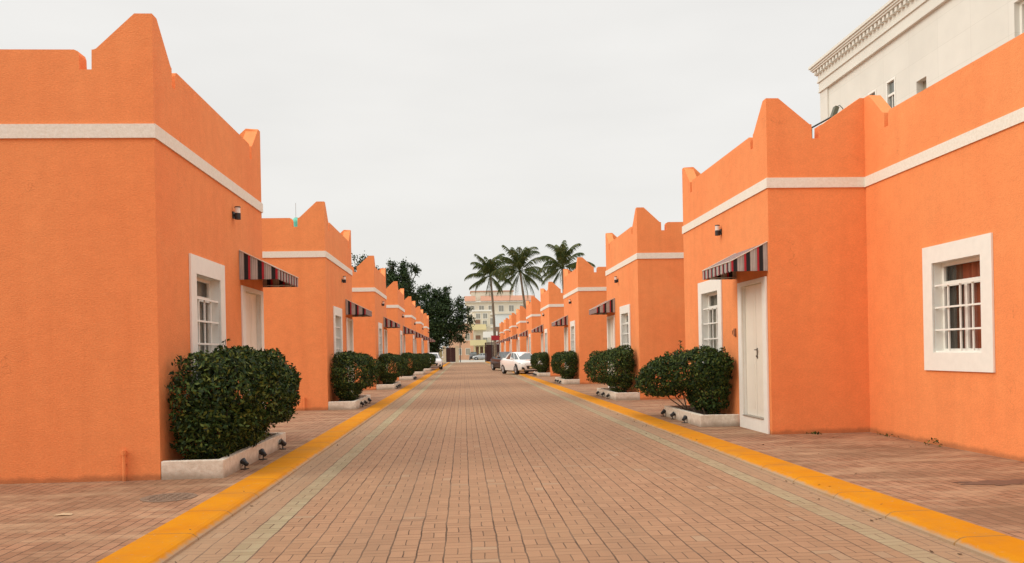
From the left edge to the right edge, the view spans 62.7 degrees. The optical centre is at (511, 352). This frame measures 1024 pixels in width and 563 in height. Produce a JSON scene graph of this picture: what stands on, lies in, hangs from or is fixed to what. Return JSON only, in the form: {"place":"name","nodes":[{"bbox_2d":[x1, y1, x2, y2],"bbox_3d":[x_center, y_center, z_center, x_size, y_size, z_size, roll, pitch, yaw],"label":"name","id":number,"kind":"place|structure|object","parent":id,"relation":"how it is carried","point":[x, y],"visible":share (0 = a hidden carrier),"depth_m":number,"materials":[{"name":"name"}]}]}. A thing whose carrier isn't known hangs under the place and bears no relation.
{"place":"outdoors","nodes":[
{"label":"outdoors","id":0,"kind":"place"},
{"bbox_2d":[0,362,447,562],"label":"sidewalk","id":1,"kind":"structure","parent":0,"point":[105,519],"depth_m":8.03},
{"bbox_2d":[54,513,72,515],"bbox_3d":[-4.075,1.470,7.632,0.158,0.015,0.079,-1,0,-3],"label":"paper scrap","id":2,"kind":"object","parent":1,"relation":"on","point":[61,514],"visible":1,"depth_m":7.62,"materials":[{"name":"beige paper"}]},
{"bbox_2d":[0,13,297,483],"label":"orange house","id":3,"kind":"structure","parent":1,"relation":"on","point":[133,265],"depth_m":9.73,"materials":[{"name":"paint"}]},
{"bbox_2d":[189,253,225,383],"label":"window","id":4,"kind":"structure","parent":3,"relation":"in","point":[206,291],"depth_m":12.00,"materials":[{"name":"white paint"}]},
{"bbox_2d":[140,493,196,501],"bbox_3d":[-3.468,1.471,8.493,0.540,0.030,0.540,-1,0,-3],"label":"manhole cover","id":5,"kind":"object","parent":1,"relation":"on","point":[168,497],"visible":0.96,"depth_m":8.45,"materials":[{"name":"metal"}]},
{"bbox_2d":[161,432,285,479],"bbox_3d":[-3.822,1.376,11.502,0.716,0.235,3.450,-1,0,-3],"label":"planter","id":6,"kind":"object","parent":1,"relation":"on","point":[222,467],"visible":0.66,"depth_m":9.80,"materials":[{"name":"concrete"}]},
{"bbox_2d":[164,339,302,459],"bbox_3d":[-3.696,0.591,11.507,1.255,1.609,3.638,-1,0,-3],"label":"shrub","id":7,"kind":"object","parent":6,"relation":"in","point":[267,377],"visible":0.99,"depth_m":10.26,"materials":[{"name":"green plant"}]},
{"bbox_2d":[240,458,248,469],"bbox_3d":[-3.356,1.393,10.545,0.112,0.143,0.089,-1,0,25],"label":"garden spotlight","id":8,"kind":"object","parent":1,"relation":"on","point":[244,462],"visible":1,"depth_m":10.52,"materials":[{"name":"black metal"}]},
{"bbox_2d":[259,448,266,459],"bbox_3d":[-3.412,1.389,11.504,0.119,0.152,0.094,-1,0,32],"label":"garden spotlight","id":9,"kind":"object","parent":1,"relation":"on","point":[262,452],"visible":1,"depth_m":11.48,"materials":[{"name":"black metal"}]},
{"bbox_2d":[278,439,286,449],"bbox_3d":[-3.484,1.385,12.746,0.128,0.164,0.102,-1,0,-35],"label":"garden spotlight","id":10,"kind":"object","parent":1,"relation":"on","point":[282,442],"visible":1,"depth_m":12.72,"materials":[{"name":"black metal"}]},
{"bbox_2d":[262,201,371,410],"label":"orange house","id":11,"kind":"structure","parent":1,"relation":"on","point":[308,326],"depth_m":21.80,"materials":[{"name":"paint"}]},
{"bbox_2d":[292,203,297,226],"bbox_3d":[-5.930,-3.587,23.101,0.320,1.100,0.320,-1,0,-3],"label":"water tank","id":12,"kind":"object","parent":11,"relation":"on","point":[295,221],"visible":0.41,"depth_m":22.96,"materials":[{"name":"teal plastic"}]},
{"bbox_2d":[333,306,342,353],"bbox_3d":[-5.001,-0.410,23.742,0.208,1.730,1.560,-1,0,-3],"label":"window","id":13,"kind":"structure","parent":11,"relation":"in","point":[337,312],"depth_m":24.16,"materials":[{"name":"white paint"}]},
{"bbox_2d":[328,395,370,409],"bbox_3d":[-4.518,1.389,23.562,0.716,0.235,3.450,-1,0,-3],"label":"planter","id":14,"kind":"object","parent":1,"relation":"on","point":[344,405],"visible":0.71,"depth_m":21.85,"materials":[{"name":"concrete"}]},
{"bbox_2d":[330,351,380,400],"bbox_3d":[-4.343,0.675,23.355,1.234,1.474,3.150,-1,0,-3],"label":"shrub","id":15,"kind":"object","parent":14,"relation":"in","point":[345,388],"visible":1,"depth_m":22.42,"materials":[{"name":"green plant"}]},
{"bbox_2d":[351,253,386,271],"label":"broadleaf tree","id":16,"kind":"object","parent":1,"relation":"on","point":[359,261],"visible":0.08,"depth_m":82.15,"materials":[{"name":"green plant"}]},
{"bbox_2d":[352,256,399,389],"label":"orange house","id":17,"kind":"structure","parent":1,"relation":"on","point":[369,293],"depth_m":33.87,"materials":[{"name":"paint"}]},
{"bbox_2d":[378,322,382,355],"bbox_3d":[-5.697,-0.396,35.802,0.208,1.730,1.560,-1,0,-3],"label":"window","id":18,"kind":"structure","parent":17,"relation":"in","point":[380,342],"depth_m":36.26,"materials":[{"name":"white paint"}]},
{"bbox_2d":[376,381,400,389],"bbox_3d":[-5.213,1.402,35.622,0.716,0.235,3.450,-1,0,-3],"label":"planter","id":19,"kind":"object","parent":1,"relation":"on","point":[384,386],"visible":0.7,"depth_m":33.91,"materials":[{"name":"concrete"}]},
{"bbox_2d":[378,353,408,383],"bbox_3d":[-5.044,0.712,35.505,1.234,1.430,3.339,-1,0,-3],"label":"shrub","id":20,"kind":"object","parent":19,"relation":"in","point":[399,363],"visible":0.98,"depth_m":34.48,"materials":[{"name":"green plant"}]},
{"bbox_2d":[386,281,414,379],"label":"orange house","id":21,"kind":"structure","parent":1,"relation":"on","point":[395,310],"depth_m":45.93,"materials":[{"name":"paint"}]},
{"bbox_2d":[400,330,402,354],"bbox_3d":[-6.393,-0.383,47.862,0.208,1.730,1.560,-1,0,-3],"label":"window","id":22,"kind":"structure","parent":21,"relation":"in","point":[401,340],"depth_m":48.42,"materials":[{"name":"white paint"}]},
{"bbox_2d":[386,257,421,306],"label":"broadleaf tree","id":23,"kind":"object","parent":1,"relation":"on","point":[404,278],"visible":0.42,"depth_m":110.94,"materials":[{"name":"green plant"}]},
{"bbox_2d":[399,375,415,379],"bbox_3d":[-5.909,1.415,47.682,0.716,0.235,3.450,-1,0,-3],"label":"planter","id":24,"kind":"object","parent":1,"relation":"on","point":[406,378],"visible":0.63,"depth_m":45.97,"materials":[{"name":"concrete"}]},
{"bbox_2d":[401,352,422,375],"bbox_3d":[-5.714,0.701,47.476,1.284,1.474,3.150,-1,0,-3],"label":"shrub","id":25,"kind":"object","parent":24,"relation":"in","point":[417,362],"visible":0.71,"depth_m":46.61,"materials":[{"name":"green plant"}]},
{"bbox_2d":[404,296,423,364],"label":"orange house","id":26,"kind":"structure","parent":1,"relation":"on","point":[410,322],"depth_m":58.00,"materials":[{"name":"paint"}]},
{"bbox_2d":[413,335,414,353],"bbox_3d":[-7.089,-0.370,59.922,0.208,1.730,1.560,-1,0,-3],"label":"window","id":27,"kind":"structure","parent":26,"relation":"in","point":[413,335],"depth_m":60.48,"materials":[{"name":"white paint"}]},
{"bbox_2d":[413,370,424,374],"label":"planter","id":28,"kind":"object","parent":1,"relation":"on","point":[419,373],"visible":0.75,"depth_m":58.03,"materials":[{"name":"concrete"}]},
{"bbox_2d":[413,353,429,371],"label":"shrub","id":29,"kind":"object","parent":28,"relation":"in","point":[426,360],"visible":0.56,"depth_m":58.91,"materials":[{"name":"green plant"}]},
{"bbox_2d":[416,306,430,353],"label":"orange house","id":30,"kind":"structure","parent":1,"relation":"on","point":[419,329],"depth_m":70.06,"materials":[{"name":"paint"}]},
{"bbox_2d":[423,313,434,352],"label":"orange house","id":31,"kind":"structure","parent":1,"relation":"on","point":[426,331],"depth_m":82.12,"materials":[{"name":"paint"}]},
{"bbox_2d":[430,353,443,368],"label":"parked car","id":32,"kind":"object","parent":1,"relation":"on","point":[438,363],"visible":0.43,"depth_m":76.57,"materials":[{"name":"white paint"}]},
{"bbox_2d":[411,282,475,352],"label":"broadleaf tree","id":33,"kind":"object","parent":1,"relation":"on","point":[436,307],"visible":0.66,"depth_m":118.49,"materials":[{"name":"green plant"}]},
{"bbox_2d":[0,0,888,353],"label":"sky","id":34,"kind":"structure","parent":0,"point":[440,134],"materials":[{"name":"white"}]},
{"bbox_2d":[442,346,458,361],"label":"garden gate","id":35,"kind":"structure","parent":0,"point":[449,355],"depth_m":138.56,"materials":[{"name":"brown wood"}]},
{"bbox_2d":[448,323,473,359],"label":"apartment building","id":36,"kind":"structure","parent":0,"point":[466,348],"depth_m":195.69,"materials":[{"name":"beige paint"}]},
{"bbox_2d":[442,360,490,362],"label":"cross street","id":37,"kind":"structure","parent":0,"point":[469,361],"depth_m":153.35,"materials":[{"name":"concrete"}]},
{"bbox_2d":[469,352,477,359],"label":"parked car","id":38,"kind":"object","parent":37,"relation":"on","point":[472,354],"visible":0.67,"depth_m":184.54,"materials":[{"name":"black paint"}]},
{"bbox_2d":[472,353,484,359],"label":"parked car","id":39,"kind":"object","parent":37,"relation":"on","point":[480,356],"visible":0.59,"depth_m":182.05,"materials":[{"name":"silver metal"}]},
{"bbox_2d":[470,310,491,359],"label":"apartment building","id":40,"kind":"structure","parent":0,"point":[478,341],"depth_m":189.84,"materials":[{"name":"paint"}]},
{"bbox_2d":[483,313,487,318],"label":"window","id":41,"kind":"structure","parent":40,"relation":"in","point":[485,315],"depth_m":189.91,"materials":[{"name":"white glass"}]},
{"bbox_2d":[485,342,499,361],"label":"entrance gate","id":42,"kind":"structure","parent":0,"point":[489,351],"depth_m":138.97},
{"bbox_2d":[483,312,515,351],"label":"apartment building","id":43,"kind":"structure","parent":0,"point":[500,317],"depth_m":182.10,"materials":[{"name":"paint"}]},
{"bbox_2d":[167,362,997,562],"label":"road","id":44,"kind":"structure","parent":0,"point":[471,462],"depth_m":8.13,"materials":[{"name":"brown brick"}]},
{"bbox_2d":[491,352,510,369],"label":"parked car","id":45,"kind":"object","parent":44,"relation":"on","point":[496,359],"visible":0.27,"depth_m":68.21,"materials":[{"name":"black paint"}]},
{"bbox_2d":[500,352,539,373],"bbox_3d":[0.639,0.678,56.020,2.157,1.460,4.590,-1,0,-18],"label":"parked car","id":46,"kind":"object","parent":44,"relation":"on","point":[516,362],"visible":0.8,"depth_m":55.03,"materials":[{"name":"white paint"}]},
{"bbox_2d":[490,362,1023,540],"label":"sidewalk","id":47,"kind":"structure","parent":0,"point":[922,474],"depth_m":9.80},
{"bbox_2d":[464,253,511,356],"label":"palm tree","id":48,"kind":"object","parent":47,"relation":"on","point":[487,267],"visible":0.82,"depth_m":129.85,"materials":[{"name":"green plant"}]},
{"bbox_2d":[491,335,499,344],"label":"red sign","id":49,"kind":"object","parent":47,"relation":"on","point":[495,337],"visible":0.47,"depth_m":127.01,"materials":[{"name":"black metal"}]},
{"bbox_2d":[495,322,503,351],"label":"orange house","id":50,"kind":"structure","parent":47,"relation":"on","point":[501,330],"depth_m":109.27,"materials":[{"name":"paint"}]},
{"bbox_2d":[499,318,508,351],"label":"orange house","id":51,"kind":"structure","parent":47,"relation":"on","point":[506,334],"depth_m":97.04,"materials":[{"name":"paint"}]},
{"bbox_2d":[504,313,516,351],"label":"orange house","id":52,"kind":"structure","parent":47,"relation":"on","point":[512,332],"depth_m":84.82,"materials":[{"name":"paint"}]},
{"bbox_2d":[490,245,546,308],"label":"palm tree","id":53,"kind":"object","parent":47,"relation":"on","point":[517,260],"visible":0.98,"depth_m":119.80,"materials":[{"name":"green plant"}]},
{"bbox_2d":[510,306,526,351],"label":"orange house","id":54,"kind":"structure","parent":47,"relation":"on","point":[521,327],"depth_m":72.59,"materials":[{"name":"paint"}]},
{"bbox_2d":[518,337,519,351],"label":"window","id":55,"kind":"structure","parent":54,"relation":"in","point":[518,337],"depth_m":74.30,"materials":[{"name":"white paint"}]},
{"bbox_2d":[519,296,540,371],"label":"orange house","id":56,"kind":"structure","parent":47,"relation":"on","point":[533,319],"depth_m":60.37,"materials":[{"name":"paint"}]},
{"bbox_2d":[529,334,530,351],"bbox_3d":[1.421,-0.532,62.266,0.208,1.730,1.560,-1,0,-3],"label":"window","id":57,"kind":"structure","parent":56,"relation":"in","point":[529,334],"depth_m":61.68,"materials":[{"name":"white paint"}]},
{"bbox_2d":[533,371,549,376],"bbox_3d":[1.752,1.269,49.782,0.686,0.235,3.400,-1,0,-3],"label":"planter","id":58,"kind":"object","parent":47,"relation":"on","point":[542,374],"visible":0.81,"depth_m":48.09,"materials":[{"name":"concrete"}]},
{"bbox_2d":[530,351,548,372],"bbox_3d":[1.619,0.608,49.532,1.153,1.385,3.068,-1,0,-3],"label":"shrub","id":59,"kind":"object","parent":58,"relation":"in","point":[542,358],"visible":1,"depth_m":48.48,"materials":[{"name":"green plant"}]},
{"bbox_2d":[531,282,564,375],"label":"orange house","id":60,"kind":"structure","parent":47,"relation":"on","point":[551,311],"depth_m":48.14,"materials":[{"name":"paint"}]},
{"bbox_2d":[544,329,547,353],"bbox_3d":[2.127,-0.546,50.036,0.208,1.730,1.560,-1,0,-3],"label":"window","id":61,"kind":"structure","parent":60,"relation":"in","point":[545,330],"depth_m":50.58,"materials":[{"name":"white paint"}]},
{"bbox_2d":[536,240,595,292],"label":"palm tree","id":62,"kind":"object","parent":47,"relation":"on","point":[563,256],"visible":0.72,"depth_m":110.08,"materials":[{"name":"green plant"}]},
{"bbox_2d":[555,377,579,383],"bbox_3d":[2.458,1.256,37.553,0.686,0.235,3.400,-1,0,-3],"label":"planter","id":63,"kind":"object","parent":47,"relation":"on","point":[570,381],"visible":0.67,"depth_m":35.86,"materials":[{"name":"concrete"}]},
{"bbox_2d":[550,350,577,378],"bbox_3d":[2.300,0.580,37.301,1.214,1.414,3.068,-1,0,-3],"label":"shrub","id":64,"kind":"object","parent":63,"relation":"in","point":[565,371],"visible":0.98,"depth_m":36.28,"materials":[{"name":"green plant"}]},
{"bbox_2d":[552,257,606,383],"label":"orange house","id":65,"kind":"structure","parent":47,"relation":"on","point":[585,292],"depth_m":35.92,"materials":[{"name":"paint"}]},
{"bbox_2d":[570,320,575,358],"bbox_3d":[2.832,-0.559,37.807,0.208,1.730,1.560,-1,0,-3],"label":"window","id":66,"kind":"structure","parent":65,"relation":"in","point":[572,324],"depth_m":38.09,"materials":[{"name":"white paint"}]},
{"bbox_2d":[597,388,639,399],"bbox_3d":[3.163,1.242,25.323,0.686,0.235,3.400,-1,0,-3],"label":"planter","id":67,"kind":"object","parent":47,"relation":"on","point":[615,395],"visible":0.7,"depth_m":23.64,"materials":[{"name":"concrete"}]},
{"bbox_2d":[583,345,635,392],"bbox_3d":[2.921,0.521,25.212,1.332,1.508,3.215,-1,0,-3],"label":"shrub","id":68,"kind":"object","parent":67,"relation":"in","point":[619,359],"visible":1,"depth_m":24.23,"materials":[{"name":"green plant"}]},
{"bbox_2d":[589,207,685,399],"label":"orange house","id":69,"kind":"structure","parent":47,"relation":"on","point":[642,307],"depth_m":23.70,"materials":[{"name":"paint"}]},
{"bbox_2d":[620,304,630,348],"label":"window","id":70,"kind":"structure","parent":69,"relation":"in","point":[625,324],"depth_m":26.03,"materials":[{"name":"white paint"}]},
{"bbox_2d":[664,405,739,426],"bbox_3d":[3.661,1.233,16.442,0.716,0.235,2.750,-1,0,-3],"label":"planter","id":71,"kind":"object","parent":47,"relation":"on","point":[699,418],"visible":0.82,"depth_m":15.13,"materials":[{"name":"concrete"}]},
{"bbox_2d":[631,340,734,414],"bbox_3d":[3.410,0.508,16.744,1.282,1.521,3.482,-1,0,-17],"label":"shrub","id":72,"kind":"object","parent":71,"relation":"in","point":[702,380],"visible":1,"depth_m":15.97,"materials":[{"name":"green plant"}]},
{"bbox_2d":[682,33,1023,461],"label":"orange house","id":73,"kind":"structure","parent":47,"relation":"on","point":[857,265],"depth_m":13.31,"materials":[{"name":"paint"}]},
{"bbox_2d":[698,280,722,363],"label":"window","id":74,"kind":"structure","parent":73,"relation":"in","point":[710,319],"depth_m":17.17,"materials":[{"name":"white paint"}]},
{"bbox_2d":[922,233,994,372],"bbox_3d":[6.035,-0.620,11.167,0.294,1.730,1.560,-1,0,-3],"label":"window","id":75,"kind":"structure","parent":73,"relation":"in","point":[959,304],"depth_m":11.24,"materials":[{"name":"white paint"}]},
{"bbox_2d":[924,437,942,446],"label":"weed","id":76,"kind":"object","parent":47,"relation":"on","point":[933,442],"visible":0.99,"depth_m":11.62,"materials":[{"name":"brown plant"}]},
{"bbox_2d":[955,479,1023,484],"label":"stain","id":77,"kind":"object","parent":47,"relation":"on","point":[1007,482],"visible":1,"depth_m":8.45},
{"bbox_2d":[812,105,842,127],"bbox_3d":[5.960,-3.973,15.874,0.674,1.417,0.120,-1,0,-3],"label":"rooftop floodlight","id":78,"kind":"object","parent":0,"point":[835,109],"visible":0.55,"depth_m":15.85,"materials":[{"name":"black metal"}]},
{"bbox_2d":[808,0,1023,124],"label":"white building","id":79,"kind":"structure","parent":0,"point":[893,53],"depth_m":24.61,"materials":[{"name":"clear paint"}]},
{"bbox_2d":[886,77,895,107],"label":"window","id":80,"kind":"structure","parent":79,"relation":"in","point":[892,95],"depth_m":25.80,"materials":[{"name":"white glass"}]},
{"bbox_2d":[1019,0,1023,33],"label":"window","id":81,"kind":"structure","parent":79,"relation":"in","point":[1021,5],"depth_m":19.94,"materials":[{"name":"white glass"}]},
{"label":"ground","id":82,"kind":"structure","parent":0,"visible":0},
{"bbox_2d":[96,362,450,562],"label":"kerb","id":83,"kind":"structure","parent":82,"relation":"on","point":[169,540],"depth_m":8.16,"materials":[{"name":"yellow paint"}]},
{"bbox_2d":[464,290,534,341],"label":"apartment building","id":84,"kind":"structure","parent":82,"relation":"on","point":[480,300],"depth_m":214.20,"materials":[{"name":"beige paint"}]},
{"bbox_2d":[498,305,503,311],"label":"window","id":85,"kind":"structure","parent":84,"relation":"in","point":[500,307],"depth_m":214.15,"materials":[{"name":"white glass"}]},
{"bbox_2d":[509,305,513,311],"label":"window","id":86,"kind":"structure","parent":84,"relation":"in","point":[511,307],"depth_m":214.30,"materials":[{"name":"white glass"}]},
{"bbox_2d":[486,362,1023,562],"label":"kerb","id":87,"kind":"structure","parent":82,"relation":"on","point":[995,546],"depth_m":7.82,"materials":[{"name":"yellow paint"}]},
{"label":"planter","id":88,"kind":"object","parent":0,"visible":0},
{"bbox_2d":[422,353,435,367],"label":"shrub","id":89,"kind":"object","parent":88,"relation":"in","point":[432,358],"visible":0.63,"depth_m":70.92,"materials":[{"name":"green plant"}]}
]}

